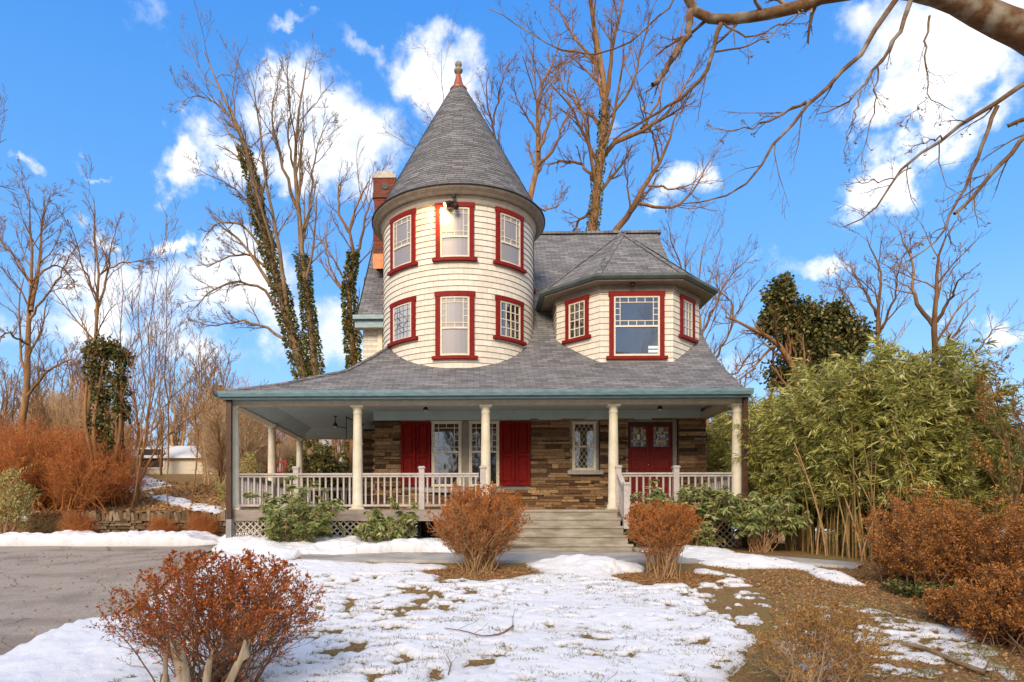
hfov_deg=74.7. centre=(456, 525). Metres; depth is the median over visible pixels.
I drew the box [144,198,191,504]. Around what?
sapling
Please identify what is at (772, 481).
bamboo
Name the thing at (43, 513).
leaf litter
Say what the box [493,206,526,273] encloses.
window
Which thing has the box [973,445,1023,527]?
bamboo
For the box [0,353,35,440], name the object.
bare tree
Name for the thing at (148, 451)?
window
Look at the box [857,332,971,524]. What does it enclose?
bamboo
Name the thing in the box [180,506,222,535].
scrub
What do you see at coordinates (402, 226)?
window
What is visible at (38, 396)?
bare tree
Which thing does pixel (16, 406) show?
bare tree
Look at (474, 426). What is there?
window
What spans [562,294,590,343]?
window
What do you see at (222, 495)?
leafy shrub
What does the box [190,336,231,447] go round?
bare tree
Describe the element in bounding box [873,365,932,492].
bamboo
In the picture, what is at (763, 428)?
bamboo
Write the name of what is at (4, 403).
bare tree
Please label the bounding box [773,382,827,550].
bamboo
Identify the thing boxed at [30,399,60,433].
bare tree
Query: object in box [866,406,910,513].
bamboo
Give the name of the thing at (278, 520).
rhododendron
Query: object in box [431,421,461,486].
window
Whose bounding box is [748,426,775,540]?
bamboo
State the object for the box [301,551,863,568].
path
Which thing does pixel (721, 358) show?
bare tree
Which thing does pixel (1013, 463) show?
bamboo
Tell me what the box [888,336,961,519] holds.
bamboo
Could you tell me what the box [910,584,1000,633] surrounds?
azalea shrub
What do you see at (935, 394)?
bamboo
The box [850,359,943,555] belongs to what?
bamboo
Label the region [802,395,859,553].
bamboo
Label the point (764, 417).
bamboo
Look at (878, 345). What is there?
bamboo
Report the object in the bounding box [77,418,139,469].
brush thicket
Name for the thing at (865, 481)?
bamboo cane
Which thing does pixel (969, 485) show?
bamboo
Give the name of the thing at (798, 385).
bamboo
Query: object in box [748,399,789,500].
bamboo
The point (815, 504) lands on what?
bamboo cane
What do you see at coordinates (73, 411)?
bare tree
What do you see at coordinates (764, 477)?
bamboo
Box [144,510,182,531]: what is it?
scrub
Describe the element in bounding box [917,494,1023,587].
azalea shrub
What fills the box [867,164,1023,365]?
bare tree
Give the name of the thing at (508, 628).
fallen branch
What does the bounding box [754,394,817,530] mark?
bamboo
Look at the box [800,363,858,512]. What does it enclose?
bamboo
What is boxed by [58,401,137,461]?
brush thicket
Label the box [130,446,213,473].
garage
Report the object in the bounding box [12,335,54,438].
bare tree
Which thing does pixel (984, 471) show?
bamboo
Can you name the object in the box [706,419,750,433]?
bamboo
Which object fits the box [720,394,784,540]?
bamboo
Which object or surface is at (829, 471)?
bamboo
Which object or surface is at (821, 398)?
bamboo
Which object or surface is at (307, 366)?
bare tree
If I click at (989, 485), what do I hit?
bamboo
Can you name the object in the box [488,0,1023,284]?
overhanging tree
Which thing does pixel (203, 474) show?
bare tree
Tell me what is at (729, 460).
bamboo
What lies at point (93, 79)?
sky
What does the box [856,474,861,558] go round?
bamboo cane
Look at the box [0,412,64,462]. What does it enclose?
thicket shrub
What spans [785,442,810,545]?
bamboo cane
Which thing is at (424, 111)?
bare tree
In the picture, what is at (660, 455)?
door leaf
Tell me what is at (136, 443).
bare tree
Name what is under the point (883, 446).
bamboo
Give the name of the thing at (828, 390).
bamboo
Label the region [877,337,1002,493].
bamboo
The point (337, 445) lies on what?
bare tree
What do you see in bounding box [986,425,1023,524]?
bamboo
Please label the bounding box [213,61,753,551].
house
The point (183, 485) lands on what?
leaf litter
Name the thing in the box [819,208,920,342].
bare tree
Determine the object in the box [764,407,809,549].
bamboo
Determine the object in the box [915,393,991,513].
bamboo
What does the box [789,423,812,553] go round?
bamboo cane
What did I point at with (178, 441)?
bare tree
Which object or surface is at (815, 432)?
bamboo
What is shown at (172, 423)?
bare tree
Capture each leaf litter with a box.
[0,509,67,532]
[20,480,225,510]
[716,558,1023,681]
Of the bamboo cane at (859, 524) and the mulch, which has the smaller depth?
the mulch
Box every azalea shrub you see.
[851,484,998,587]
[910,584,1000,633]
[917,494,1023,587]
[946,561,1023,656]
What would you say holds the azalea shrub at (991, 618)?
on the ground at (722, 596)
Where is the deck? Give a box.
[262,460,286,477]
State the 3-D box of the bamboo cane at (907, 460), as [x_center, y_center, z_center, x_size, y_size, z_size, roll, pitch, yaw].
[8.613,-0.664,12.657,0.700,2.940,0.033,0,0,6]
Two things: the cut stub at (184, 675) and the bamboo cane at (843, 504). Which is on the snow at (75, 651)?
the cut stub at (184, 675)
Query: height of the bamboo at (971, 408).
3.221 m
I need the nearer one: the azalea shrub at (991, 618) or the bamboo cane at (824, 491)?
the azalea shrub at (991, 618)
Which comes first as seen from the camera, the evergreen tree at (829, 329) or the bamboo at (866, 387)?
the bamboo at (866, 387)
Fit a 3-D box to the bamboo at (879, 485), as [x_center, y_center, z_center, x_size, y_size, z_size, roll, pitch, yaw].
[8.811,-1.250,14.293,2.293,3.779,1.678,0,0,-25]
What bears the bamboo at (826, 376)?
on the ground at (722, 596)
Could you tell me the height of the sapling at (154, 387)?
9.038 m
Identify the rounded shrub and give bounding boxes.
[426,480,532,572]
[623,499,705,578]
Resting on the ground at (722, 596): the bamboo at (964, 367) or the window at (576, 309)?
the bamboo at (964, 367)
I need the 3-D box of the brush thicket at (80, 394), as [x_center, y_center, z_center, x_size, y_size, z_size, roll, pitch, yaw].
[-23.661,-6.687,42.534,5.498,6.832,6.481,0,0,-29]
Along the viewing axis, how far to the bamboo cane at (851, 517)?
13.55 m
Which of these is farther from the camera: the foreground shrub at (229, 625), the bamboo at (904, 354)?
the bamboo at (904, 354)
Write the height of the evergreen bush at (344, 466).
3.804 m
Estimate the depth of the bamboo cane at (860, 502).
13.53 m
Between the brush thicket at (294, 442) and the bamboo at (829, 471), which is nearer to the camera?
the bamboo at (829, 471)
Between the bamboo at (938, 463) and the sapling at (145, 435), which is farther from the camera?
the sapling at (145, 435)
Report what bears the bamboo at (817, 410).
on the ground at (722, 596)
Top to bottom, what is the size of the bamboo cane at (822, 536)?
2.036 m
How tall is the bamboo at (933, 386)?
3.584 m
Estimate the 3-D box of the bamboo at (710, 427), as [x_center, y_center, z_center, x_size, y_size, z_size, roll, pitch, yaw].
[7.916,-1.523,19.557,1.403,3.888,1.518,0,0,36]
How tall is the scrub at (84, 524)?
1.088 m
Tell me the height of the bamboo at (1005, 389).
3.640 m
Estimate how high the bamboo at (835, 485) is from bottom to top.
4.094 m
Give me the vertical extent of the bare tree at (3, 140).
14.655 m
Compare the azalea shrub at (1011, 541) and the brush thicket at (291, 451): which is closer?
the azalea shrub at (1011, 541)
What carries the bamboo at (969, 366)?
on the ground at (722, 596)
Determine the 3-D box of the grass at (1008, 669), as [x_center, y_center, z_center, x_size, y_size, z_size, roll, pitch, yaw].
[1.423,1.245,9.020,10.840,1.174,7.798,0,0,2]
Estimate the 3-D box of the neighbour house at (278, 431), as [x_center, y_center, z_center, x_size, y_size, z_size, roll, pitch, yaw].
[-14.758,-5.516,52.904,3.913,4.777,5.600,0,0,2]
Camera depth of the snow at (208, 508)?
23.64 m
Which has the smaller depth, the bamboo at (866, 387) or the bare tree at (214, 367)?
the bamboo at (866, 387)
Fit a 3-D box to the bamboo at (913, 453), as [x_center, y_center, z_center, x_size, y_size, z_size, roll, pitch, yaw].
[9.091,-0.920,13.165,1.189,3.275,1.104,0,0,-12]
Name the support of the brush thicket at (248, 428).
on the ground at (722, 596)
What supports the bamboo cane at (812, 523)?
on the ground at (722, 596)
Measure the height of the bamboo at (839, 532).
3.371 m
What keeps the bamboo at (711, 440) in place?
on the ground at (722, 596)
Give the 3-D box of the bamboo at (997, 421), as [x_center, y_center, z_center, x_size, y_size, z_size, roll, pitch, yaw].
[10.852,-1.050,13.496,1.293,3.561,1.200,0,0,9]
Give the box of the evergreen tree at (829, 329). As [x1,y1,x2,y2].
[753,271,877,542]
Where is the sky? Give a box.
[0,0,1023,530]
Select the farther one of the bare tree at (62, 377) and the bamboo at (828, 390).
the bare tree at (62, 377)
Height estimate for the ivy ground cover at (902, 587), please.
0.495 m
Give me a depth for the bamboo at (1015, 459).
12.86 m
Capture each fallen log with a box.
[848,633,908,647]
[900,641,992,675]
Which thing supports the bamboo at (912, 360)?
on the ground at (722, 596)
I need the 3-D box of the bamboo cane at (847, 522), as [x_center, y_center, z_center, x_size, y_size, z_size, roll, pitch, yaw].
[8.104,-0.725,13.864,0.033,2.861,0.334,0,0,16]
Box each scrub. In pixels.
[53,504,97,532]
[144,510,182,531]
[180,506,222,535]
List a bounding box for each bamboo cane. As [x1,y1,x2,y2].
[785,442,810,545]
[788,464,793,550]
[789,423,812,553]
[793,441,826,555]
[798,459,828,554]
[809,505,815,542]
[812,442,839,552]
[816,433,837,545]
[816,493,825,554]
[819,508,829,551]
[826,457,861,557]
[828,500,845,546]
[831,476,849,558]
[832,438,845,523]
[832,512,835,553]
[841,422,865,559]
[841,473,857,557]
[844,427,848,551]
[848,474,859,551]
[849,464,887,551]
[851,421,856,558]
[854,455,870,548]
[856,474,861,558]
[857,417,874,557]
[857,452,876,534]
[860,469,901,561]
[863,442,880,560]
[865,441,887,541]
[865,508,869,556]
[870,432,871,558]
[871,461,876,561]
[891,414,925,530]
[905,461,906,513]
[909,418,939,510]
[920,466,937,549]
[934,454,942,541]
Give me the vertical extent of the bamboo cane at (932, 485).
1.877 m
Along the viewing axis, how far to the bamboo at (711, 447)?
20.03 m
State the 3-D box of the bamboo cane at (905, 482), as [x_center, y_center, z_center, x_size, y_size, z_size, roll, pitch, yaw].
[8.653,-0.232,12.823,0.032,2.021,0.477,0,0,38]
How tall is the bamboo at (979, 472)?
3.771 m
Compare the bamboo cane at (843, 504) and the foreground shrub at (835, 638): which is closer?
the foreground shrub at (835, 638)
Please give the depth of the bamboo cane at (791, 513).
14.81 m
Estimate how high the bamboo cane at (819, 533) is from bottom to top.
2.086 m
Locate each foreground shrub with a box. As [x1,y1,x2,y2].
[83,547,332,681]
[734,592,903,681]
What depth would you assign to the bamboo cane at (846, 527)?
13.58 m
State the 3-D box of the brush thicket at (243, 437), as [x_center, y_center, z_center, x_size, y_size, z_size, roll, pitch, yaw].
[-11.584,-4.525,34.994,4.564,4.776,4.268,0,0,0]
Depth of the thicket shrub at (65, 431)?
23.61 m
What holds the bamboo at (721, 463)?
on the ground at (722, 596)
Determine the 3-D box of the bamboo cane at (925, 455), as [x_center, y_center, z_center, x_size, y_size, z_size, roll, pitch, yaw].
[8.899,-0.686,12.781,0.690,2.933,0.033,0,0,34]
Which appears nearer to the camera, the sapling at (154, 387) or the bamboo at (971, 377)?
the bamboo at (971, 377)
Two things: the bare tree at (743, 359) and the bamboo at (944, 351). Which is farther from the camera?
the bare tree at (743, 359)
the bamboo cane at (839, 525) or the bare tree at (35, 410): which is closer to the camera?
the bamboo cane at (839, 525)
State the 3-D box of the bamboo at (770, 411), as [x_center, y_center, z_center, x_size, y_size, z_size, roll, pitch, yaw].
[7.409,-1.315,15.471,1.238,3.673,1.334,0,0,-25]
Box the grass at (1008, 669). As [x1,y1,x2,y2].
[108,560,1023,681]
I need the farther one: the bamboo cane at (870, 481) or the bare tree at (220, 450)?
the bare tree at (220, 450)
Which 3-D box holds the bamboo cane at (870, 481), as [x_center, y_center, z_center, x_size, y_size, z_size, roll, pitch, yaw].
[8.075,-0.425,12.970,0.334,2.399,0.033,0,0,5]
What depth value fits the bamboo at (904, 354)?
13.45 m
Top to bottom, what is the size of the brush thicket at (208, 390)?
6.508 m
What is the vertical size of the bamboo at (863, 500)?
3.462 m
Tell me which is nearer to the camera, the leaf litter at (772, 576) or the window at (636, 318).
the leaf litter at (772, 576)
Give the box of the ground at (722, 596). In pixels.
[0,472,1023,681]
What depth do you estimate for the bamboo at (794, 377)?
15.56 m
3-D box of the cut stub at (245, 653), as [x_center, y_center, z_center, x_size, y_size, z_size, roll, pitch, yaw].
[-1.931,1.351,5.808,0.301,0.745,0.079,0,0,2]
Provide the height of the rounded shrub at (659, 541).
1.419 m
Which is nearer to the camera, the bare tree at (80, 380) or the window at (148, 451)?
the window at (148, 451)
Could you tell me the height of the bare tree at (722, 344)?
14.282 m
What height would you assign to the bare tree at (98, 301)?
11.424 m
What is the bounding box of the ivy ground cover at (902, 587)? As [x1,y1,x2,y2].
[882,572,988,601]
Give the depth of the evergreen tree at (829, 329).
25.71 m
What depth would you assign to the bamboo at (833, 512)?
14.97 m
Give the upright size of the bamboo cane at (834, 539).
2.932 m
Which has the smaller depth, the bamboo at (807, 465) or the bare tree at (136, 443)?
the bamboo at (807, 465)
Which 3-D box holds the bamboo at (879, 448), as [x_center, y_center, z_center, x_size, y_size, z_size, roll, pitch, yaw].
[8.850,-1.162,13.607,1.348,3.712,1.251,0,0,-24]
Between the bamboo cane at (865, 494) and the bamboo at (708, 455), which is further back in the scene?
the bamboo at (708, 455)
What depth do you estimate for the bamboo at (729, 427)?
16.57 m
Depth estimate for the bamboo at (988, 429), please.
12.66 m
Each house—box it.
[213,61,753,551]
[260,430,290,471]
[319,439,362,470]
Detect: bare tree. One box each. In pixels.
[0,86,25,197]
[0,157,106,436]
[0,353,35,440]
[0,357,32,440]
[7,391,21,429]
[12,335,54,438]
[16,367,49,436]
[19,327,76,407]
[26,396,49,438]
[30,394,64,437]
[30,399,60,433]
[39,154,167,498]
[43,386,70,438]
[44,327,92,407]
[49,386,83,429]
[64,329,132,418]
[66,378,108,432]
[72,358,130,417]
[75,326,128,424]
[123,418,136,470]
[124,395,150,449]
[127,348,172,447]
[143,388,169,474]
[156,328,204,446]
[162,2,346,469]
[163,381,191,445]
[176,323,218,444]
[185,321,240,430]
[188,390,217,477]
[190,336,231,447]
[205,388,225,493]
[261,429,267,471]
[276,429,284,467]
[307,133,398,507]
[328,439,342,460]
[329,439,348,460]
[377,3,478,164]
[474,5,598,211]
[523,0,713,230]
[613,55,744,229]
[659,194,778,471]
[706,236,863,543]
[708,333,763,464]
[709,353,746,424]
[765,345,786,540]
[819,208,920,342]
[862,319,912,364]
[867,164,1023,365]
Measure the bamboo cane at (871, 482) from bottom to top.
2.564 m
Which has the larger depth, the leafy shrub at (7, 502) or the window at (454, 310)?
the leafy shrub at (7, 502)
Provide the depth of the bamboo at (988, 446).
12.48 m
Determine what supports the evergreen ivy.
on the ground at (722, 596)
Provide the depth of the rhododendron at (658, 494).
15.01 m
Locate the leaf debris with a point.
(73, 582)
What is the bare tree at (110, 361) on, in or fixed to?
on the ground at (722, 596)
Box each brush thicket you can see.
[0,382,110,436]
[12,378,111,418]
[27,412,81,437]
[42,370,128,437]
[53,408,139,467]
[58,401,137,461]
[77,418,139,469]
[175,385,279,485]
[180,372,277,455]
[187,409,265,482]
[190,406,267,479]
[276,435,323,469]
[277,435,306,470]
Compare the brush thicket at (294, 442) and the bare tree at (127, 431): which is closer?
the bare tree at (127, 431)
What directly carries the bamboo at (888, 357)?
on the ground at (722, 596)
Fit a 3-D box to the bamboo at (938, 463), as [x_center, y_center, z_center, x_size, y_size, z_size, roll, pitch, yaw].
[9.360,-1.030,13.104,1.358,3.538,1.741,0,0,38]
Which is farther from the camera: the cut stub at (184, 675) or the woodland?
the woodland
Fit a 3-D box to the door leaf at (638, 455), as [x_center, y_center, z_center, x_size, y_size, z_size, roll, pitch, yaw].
[4.949,-1.552,18.114,0.602,2.334,0.105,0,0,2]
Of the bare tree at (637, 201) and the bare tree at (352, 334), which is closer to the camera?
the bare tree at (352, 334)
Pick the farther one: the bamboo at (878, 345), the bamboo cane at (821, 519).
the bamboo at (878, 345)
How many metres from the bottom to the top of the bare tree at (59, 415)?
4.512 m
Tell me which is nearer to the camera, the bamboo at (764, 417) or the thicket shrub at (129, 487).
the bamboo at (764, 417)
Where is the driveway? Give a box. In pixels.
[0,544,216,654]
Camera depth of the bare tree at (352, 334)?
23.71 m
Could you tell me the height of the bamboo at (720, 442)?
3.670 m
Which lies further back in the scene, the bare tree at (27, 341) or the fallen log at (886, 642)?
the bare tree at (27, 341)
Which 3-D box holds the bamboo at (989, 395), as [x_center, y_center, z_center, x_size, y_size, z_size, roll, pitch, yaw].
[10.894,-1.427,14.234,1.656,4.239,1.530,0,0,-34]
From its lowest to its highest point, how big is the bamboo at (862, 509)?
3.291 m
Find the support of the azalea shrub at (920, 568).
on the ground at (722, 596)
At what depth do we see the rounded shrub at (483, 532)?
11.91 m
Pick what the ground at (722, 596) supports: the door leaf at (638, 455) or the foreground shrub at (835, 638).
the foreground shrub at (835, 638)
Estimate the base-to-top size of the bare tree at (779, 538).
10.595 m
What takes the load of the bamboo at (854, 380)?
on the ground at (722, 596)
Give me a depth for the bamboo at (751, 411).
18.91 m
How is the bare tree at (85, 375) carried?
on the ground at (722, 596)
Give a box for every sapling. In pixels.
[87,217,161,501]
[103,245,171,506]
[109,204,191,508]
[137,344,266,504]
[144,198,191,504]
[178,339,209,502]
[959,345,1023,521]
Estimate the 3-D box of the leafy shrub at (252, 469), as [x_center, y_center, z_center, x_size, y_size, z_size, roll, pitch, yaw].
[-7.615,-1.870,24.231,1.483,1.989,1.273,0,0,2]
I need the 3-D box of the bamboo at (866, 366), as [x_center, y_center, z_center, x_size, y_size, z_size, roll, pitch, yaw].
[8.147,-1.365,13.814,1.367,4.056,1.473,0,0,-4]
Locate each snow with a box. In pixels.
[0,515,1017,681]
[31,474,222,513]
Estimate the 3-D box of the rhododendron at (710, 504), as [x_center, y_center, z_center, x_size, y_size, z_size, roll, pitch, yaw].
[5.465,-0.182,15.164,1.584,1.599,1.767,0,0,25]
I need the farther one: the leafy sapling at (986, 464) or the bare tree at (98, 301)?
the bare tree at (98, 301)
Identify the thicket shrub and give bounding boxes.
[0,407,80,512]
[0,410,111,510]
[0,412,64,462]
[0,419,133,502]
[26,424,134,513]
[83,426,161,505]
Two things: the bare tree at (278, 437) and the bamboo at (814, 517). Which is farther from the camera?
the bare tree at (278, 437)
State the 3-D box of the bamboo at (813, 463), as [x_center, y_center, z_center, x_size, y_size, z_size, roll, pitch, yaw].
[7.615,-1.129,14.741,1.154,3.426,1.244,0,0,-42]
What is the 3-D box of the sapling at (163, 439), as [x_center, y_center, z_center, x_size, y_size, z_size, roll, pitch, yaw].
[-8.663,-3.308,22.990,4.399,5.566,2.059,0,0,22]
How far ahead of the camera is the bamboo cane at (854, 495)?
13.40 m
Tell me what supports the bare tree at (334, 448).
on the ground at (722, 596)
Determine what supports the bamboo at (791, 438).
on the ground at (722, 596)
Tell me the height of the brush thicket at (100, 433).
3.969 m
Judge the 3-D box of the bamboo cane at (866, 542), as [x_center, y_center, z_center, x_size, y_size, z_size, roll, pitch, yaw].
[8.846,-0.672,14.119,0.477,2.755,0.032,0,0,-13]
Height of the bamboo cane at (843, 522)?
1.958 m
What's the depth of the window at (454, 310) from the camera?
17.20 m
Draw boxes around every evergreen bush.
[280,440,348,509]
[329,439,362,509]
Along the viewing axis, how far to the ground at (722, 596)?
9.91 m
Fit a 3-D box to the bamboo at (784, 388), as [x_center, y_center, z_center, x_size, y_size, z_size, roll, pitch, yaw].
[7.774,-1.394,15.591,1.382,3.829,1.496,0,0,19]
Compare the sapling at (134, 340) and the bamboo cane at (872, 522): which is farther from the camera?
the sapling at (134, 340)
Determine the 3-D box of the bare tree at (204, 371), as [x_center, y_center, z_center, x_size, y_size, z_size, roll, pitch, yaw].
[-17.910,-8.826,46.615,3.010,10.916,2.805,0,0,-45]
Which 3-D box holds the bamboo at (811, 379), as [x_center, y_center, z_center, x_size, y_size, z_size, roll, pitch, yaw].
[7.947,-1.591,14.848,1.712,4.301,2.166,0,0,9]
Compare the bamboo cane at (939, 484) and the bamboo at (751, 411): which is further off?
the bamboo at (751, 411)
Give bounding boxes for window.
[137,448,164,468]
[387,208,417,275]
[387,296,417,347]
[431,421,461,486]
[432,202,477,262]
[432,291,477,359]
[468,421,499,486]
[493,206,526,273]
[493,294,526,345]
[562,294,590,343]
[572,422,595,469]
[606,291,667,359]
[678,293,697,342]
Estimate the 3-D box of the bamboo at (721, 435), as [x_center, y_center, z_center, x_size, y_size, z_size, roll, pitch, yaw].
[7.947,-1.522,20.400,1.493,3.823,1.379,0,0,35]
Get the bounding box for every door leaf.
[628,425,649,508]
[650,425,671,501]
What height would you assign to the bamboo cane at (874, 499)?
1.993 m
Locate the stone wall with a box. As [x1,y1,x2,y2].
[61,510,251,536]
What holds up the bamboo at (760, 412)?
on the ground at (722, 596)
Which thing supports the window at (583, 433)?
in the house at (575, 389)
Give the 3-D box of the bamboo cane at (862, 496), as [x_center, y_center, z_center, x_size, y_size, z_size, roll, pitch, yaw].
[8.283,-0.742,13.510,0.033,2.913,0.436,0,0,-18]
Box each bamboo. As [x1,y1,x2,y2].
[706,411,731,470]
[706,412,728,469]
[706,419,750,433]
[706,422,728,471]
[706,426,731,471]
[706,429,731,471]
[706,436,718,471]
[707,430,728,471]
[708,412,755,541]
[714,411,769,543]
[716,411,764,541]
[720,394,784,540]
[720,440,757,500]
[725,387,776,485]
[730,399,784,502]
[735,430,781,544]
[741,391,796,547]
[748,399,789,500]
[748,399,814,546]
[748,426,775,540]
[749,434,790,546]
[750,420,804,549]
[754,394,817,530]
[761,383,805,547]
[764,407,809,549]
[768,383,834,544]
[770,352,862,543]
[770,361,832,546]
[771,397,824,551]
[772,355,835,549]
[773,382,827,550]
[774,389,831,551]
[776,374,831,532]
[785,419,838,550]
[792,399,842,552]
[792,406,845,533]
[796,356,907,556]
[796,504,828,534]
[797,338,906,549]
[797,368,879,556]
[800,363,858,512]
[801,367,861,555]
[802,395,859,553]
[804,354,880,552]
[805,392,876,554]
[806,417,846,553]
[808,499,829,535]
[809,375,856,553]
[810,502,864,539]
[812,395,889,557]
[812,501,866,531]
[813,403,890,541]
[815,350,894,504]
[816,357,890,557]
[817,380,895,548]
[823,355,921,531]
[823,404,890,540]
[827,341,917,518]
[831,387,900,540]
[843,404,928,509]
[846,371,907,522]
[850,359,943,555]
[852,398,924,554]
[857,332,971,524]
[862,332,924,364]
[863,375,962,533]
[864,335,996,545]
[864,379,901,505]
[864,386,938,517]
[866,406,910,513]
[872,341,933,513]
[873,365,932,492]
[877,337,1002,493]
[879,399,950,507]
[882,346,975,555]
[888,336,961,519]
[888,351,969,530]
[890,368,982,555]
[902,399,975,507]
[904,398,982,513]
[906,375,1002,548]
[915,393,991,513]
[916,389,996,512]
[928,417,1003,518]
[934,390,1023,521]
[936,369,992,508]
[937,357,986,383]
[943,346,998,515]
[947,404,986,512]
[952,363,998,502]
[954,370,1016,554]
[956,361,1017,533]
[959,409,1023,525]
[962,376,1023,514]
[968,430,1014,517]
[969,391,1023,520]
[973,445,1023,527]
[978,416,1023,514]
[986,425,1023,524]
[996,423,1023,511]
[1016,448,1023,513]
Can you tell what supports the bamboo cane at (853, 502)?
on the ground at (722, 596)
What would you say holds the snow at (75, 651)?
on the ground at (722, 596)
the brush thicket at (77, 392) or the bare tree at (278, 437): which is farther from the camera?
the bare tree at (278, 437)
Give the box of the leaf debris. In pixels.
[0,550,195,642]
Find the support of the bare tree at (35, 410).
on the ground at (722, 596)
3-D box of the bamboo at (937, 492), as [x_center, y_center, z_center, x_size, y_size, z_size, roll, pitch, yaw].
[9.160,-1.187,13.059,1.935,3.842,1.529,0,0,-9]
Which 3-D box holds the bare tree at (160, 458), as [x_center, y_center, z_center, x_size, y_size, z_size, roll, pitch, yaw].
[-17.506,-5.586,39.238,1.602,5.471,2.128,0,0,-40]
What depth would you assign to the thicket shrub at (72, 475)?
20.53 m
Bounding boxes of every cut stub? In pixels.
[163,647,168,681]
[169,639,190,681]
[202,648,213,681]
[225,639,250,681]
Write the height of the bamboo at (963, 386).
4.287 m
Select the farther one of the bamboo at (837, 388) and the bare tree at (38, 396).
the bare tree at (38, 396)
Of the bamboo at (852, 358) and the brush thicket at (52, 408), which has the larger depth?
the brush thicket at (52, 408)
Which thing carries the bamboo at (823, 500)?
on the ground at (722, 596)
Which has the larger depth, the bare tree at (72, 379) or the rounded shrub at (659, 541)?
the bare tree at (72, 379)
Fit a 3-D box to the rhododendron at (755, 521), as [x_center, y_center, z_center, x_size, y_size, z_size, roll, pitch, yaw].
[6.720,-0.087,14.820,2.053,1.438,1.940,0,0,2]
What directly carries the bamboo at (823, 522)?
on the ground at (722, 596)
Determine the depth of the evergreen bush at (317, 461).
25.05 m
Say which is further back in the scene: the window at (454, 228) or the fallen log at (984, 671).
the window at (454, 228)
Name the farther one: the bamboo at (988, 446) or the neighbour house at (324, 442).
the neighbour house at (324, 442)
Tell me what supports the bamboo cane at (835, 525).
on the ground at (722, 596)
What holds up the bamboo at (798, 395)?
on the ground at (722, 596)
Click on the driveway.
(70, 599)
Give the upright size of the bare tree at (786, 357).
12.577 m
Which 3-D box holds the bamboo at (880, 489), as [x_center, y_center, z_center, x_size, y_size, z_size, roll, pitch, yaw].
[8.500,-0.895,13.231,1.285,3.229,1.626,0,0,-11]
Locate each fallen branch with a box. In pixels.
[438,647,460,674]
[446,611,515,642]
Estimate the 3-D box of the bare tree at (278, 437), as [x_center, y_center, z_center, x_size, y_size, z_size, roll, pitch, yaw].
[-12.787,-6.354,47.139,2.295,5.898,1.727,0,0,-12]
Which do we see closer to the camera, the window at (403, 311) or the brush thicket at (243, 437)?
the window at (403, 311)
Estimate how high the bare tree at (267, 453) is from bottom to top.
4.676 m
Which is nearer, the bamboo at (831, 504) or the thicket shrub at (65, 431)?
the bamboo at (831, 504)
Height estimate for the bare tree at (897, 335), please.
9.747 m
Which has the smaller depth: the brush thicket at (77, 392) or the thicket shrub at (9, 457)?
the thicket shrub at (9, 457)
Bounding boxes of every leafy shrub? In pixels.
[0,462,42,533]
[211,466,244,508]
[224,449,265,472]
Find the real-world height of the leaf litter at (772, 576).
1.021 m
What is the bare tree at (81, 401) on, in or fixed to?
on the ground at (722, 596)
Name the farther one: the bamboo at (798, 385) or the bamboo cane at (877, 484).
the bamboo at (798, 385)
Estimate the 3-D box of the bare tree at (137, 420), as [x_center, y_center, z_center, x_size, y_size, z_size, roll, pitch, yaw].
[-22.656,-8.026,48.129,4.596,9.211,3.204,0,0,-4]
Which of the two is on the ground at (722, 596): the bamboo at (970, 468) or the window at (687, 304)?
the bamboo at (970, 468)
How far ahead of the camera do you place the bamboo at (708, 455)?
19.11 m
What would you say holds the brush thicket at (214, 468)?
on the ground at (722, 596)
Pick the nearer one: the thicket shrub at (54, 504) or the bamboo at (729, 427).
the bamboo at (729, 427)
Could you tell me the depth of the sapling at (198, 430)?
22.98 m
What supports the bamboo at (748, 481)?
on the ground at (722, 596)
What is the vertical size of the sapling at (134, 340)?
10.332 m
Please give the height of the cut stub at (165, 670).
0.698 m
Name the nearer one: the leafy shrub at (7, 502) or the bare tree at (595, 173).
the leafy shrub at (7, 502)
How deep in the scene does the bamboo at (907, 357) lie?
13.89 m
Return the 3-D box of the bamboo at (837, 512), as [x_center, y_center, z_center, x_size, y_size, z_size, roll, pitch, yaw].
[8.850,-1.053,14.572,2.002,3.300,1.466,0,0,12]
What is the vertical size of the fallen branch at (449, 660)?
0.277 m
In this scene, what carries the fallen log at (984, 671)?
on the ground at (722, 596)
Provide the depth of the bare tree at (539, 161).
29.86 m
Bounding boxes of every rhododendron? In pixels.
[242,475,345,542]
[351,497,419,542]
[622,479,676,545]
[660,482,732,546]
[718,489,817,552]
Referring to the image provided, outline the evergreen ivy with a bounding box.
[78,333,135,505]
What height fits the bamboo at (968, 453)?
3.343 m
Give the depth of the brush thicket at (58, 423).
33.05 m
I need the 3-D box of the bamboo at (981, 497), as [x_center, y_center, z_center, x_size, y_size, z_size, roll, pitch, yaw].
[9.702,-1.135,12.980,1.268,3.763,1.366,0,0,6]
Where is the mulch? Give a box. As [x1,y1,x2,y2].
[422,564,732,586]
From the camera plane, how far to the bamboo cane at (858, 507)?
13.40 m
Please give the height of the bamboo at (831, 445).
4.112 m
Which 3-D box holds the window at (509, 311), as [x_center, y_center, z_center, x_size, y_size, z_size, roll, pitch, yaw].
[1.450,-5.445,17.686,1.179,1.150,0.174,0,0,-39]
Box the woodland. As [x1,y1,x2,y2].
[0,371,253,447]
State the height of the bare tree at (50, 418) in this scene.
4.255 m
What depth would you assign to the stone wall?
19.73 m
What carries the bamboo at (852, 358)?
on the ground at (722, 596)
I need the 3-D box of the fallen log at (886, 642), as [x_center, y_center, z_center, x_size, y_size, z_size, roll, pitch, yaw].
[4.824,1.442,7.866,0.910,0.295,0.381,0,0,2]
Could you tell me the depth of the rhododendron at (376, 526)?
14.90 m
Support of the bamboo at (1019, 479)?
on the ground at (722, 596)

